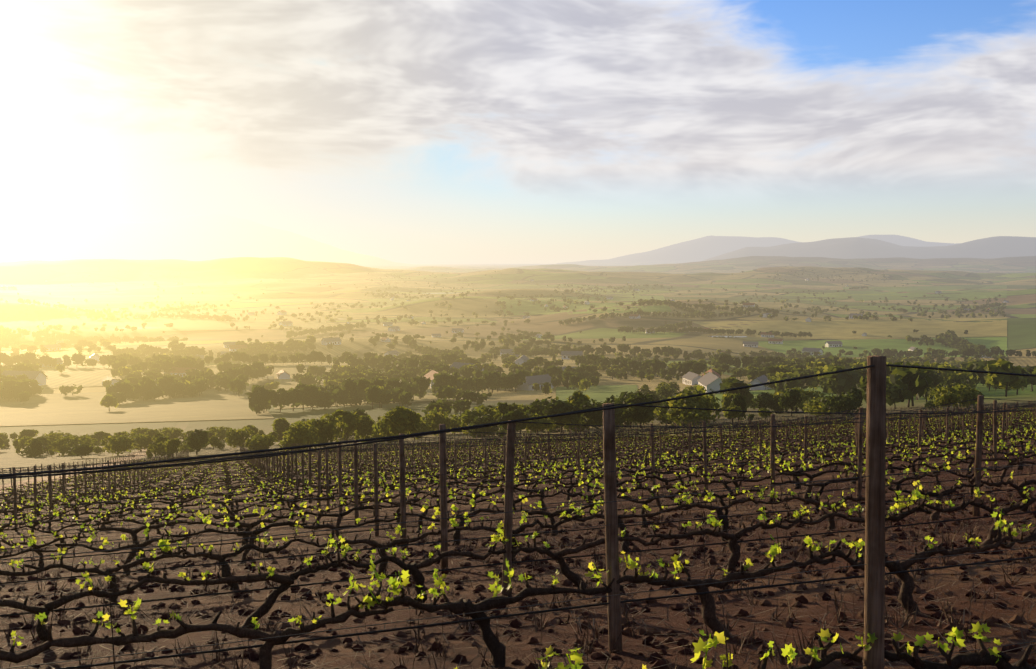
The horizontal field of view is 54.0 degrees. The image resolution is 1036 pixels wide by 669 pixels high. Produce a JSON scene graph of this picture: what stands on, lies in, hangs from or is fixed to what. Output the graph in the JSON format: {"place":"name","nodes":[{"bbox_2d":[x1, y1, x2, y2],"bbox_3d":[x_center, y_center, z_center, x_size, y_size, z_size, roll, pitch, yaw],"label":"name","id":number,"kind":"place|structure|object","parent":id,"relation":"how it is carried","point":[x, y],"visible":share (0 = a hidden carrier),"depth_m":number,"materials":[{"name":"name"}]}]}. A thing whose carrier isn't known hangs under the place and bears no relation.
{"place":"outdoors","nodes":[
{"label":"outdoors","id":0,"kind":"place"},
{"bbox_2d":[119,293,746,337],"bbox_3d":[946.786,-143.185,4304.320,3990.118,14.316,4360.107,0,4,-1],"label":"dam water","id":1,"kind":"structure","parent":0,"point":[502,318],"depth_m":2539.79,"materials":[{"name":"grey liquid"}]},
{"bbox_2d":[0,214,1035,668],"bbox_3d":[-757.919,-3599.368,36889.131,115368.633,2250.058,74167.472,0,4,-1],"label":"terrain","id":2,"kind":"structure","parent":0,"point":[212,256],"depth_m":438.67,"materials":[{"name":"brown soil"}]},
{"bbox_2d":[0,285,1006,438],"bbox_3d":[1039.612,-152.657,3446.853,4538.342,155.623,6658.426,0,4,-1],"label":"fields","id":3,"kind":"structure","parent":2,"relation":"on","point":[88,408],"depth_m":1930.99,"materials":[{"name":"plant"}]},
{"bbox_2d":[1,279,1008,392],"bbox_3d":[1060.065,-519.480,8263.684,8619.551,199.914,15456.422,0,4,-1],"label":"houses","id":4,"kind":"structure","parent":2,"relation":"on","point":[709,380],"depth_m":1450.25,"materials":[{"name":"white"}]},
{"bbox_2d":[0,270,1035,457],"bbox_3d":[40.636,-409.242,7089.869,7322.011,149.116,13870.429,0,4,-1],"label":"trees","id":5,"kind":"object","parent":2,"relation":"on","point":[356,381],"visible":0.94,"depth_m":744.16,"materials":[{"name":"green plant"}]},
{"bbox_2d":[0,445,1035,668],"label":"vines","id":6,"kind":"object","parent":2,"relation":"on","point":[982,657],"visible":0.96,"depth_m":7.29,"materials":[{"name":"green plant"}]},
{"bbox_2d":[0,406,1035,586],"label":"vines","id":7,"kind":"object","parent":2,"relation":"on","point":[148,527],"visible":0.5,"depth_m":29.13,"materials":[{"name":"green plant"}]},
{"bbox_2d":[0,464,1035,668],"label":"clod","id":8,"kind":"object","parent":2,"relation":"on","point":[655,658],"visible":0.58,"depth_m":9.04,"materials":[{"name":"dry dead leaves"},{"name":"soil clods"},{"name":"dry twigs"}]},
{"bbox_2d":[2,355,1035,668],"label":"trellis posts","id":9,"kind":"object","parent":2,"relation":"on","point":[874,593],"visible":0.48,"depth_m":9.27,"materials":[{"name":"brown wood"}]},
{"bbox_2d":[0,364,1035,668],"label":"trellis wires","id":10,"kind":"object","parent":9,"relation":"attached to","point":[76,468],"visible":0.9,"depth_m":10.68,"materials":[{"name":"grey metal"}]},
{"bbox_2d":[0,0,1035,263],"label":"sky","id":11,"kind":"structure","parent":0,"point":[401,131],"materials":[{"name":"white"}]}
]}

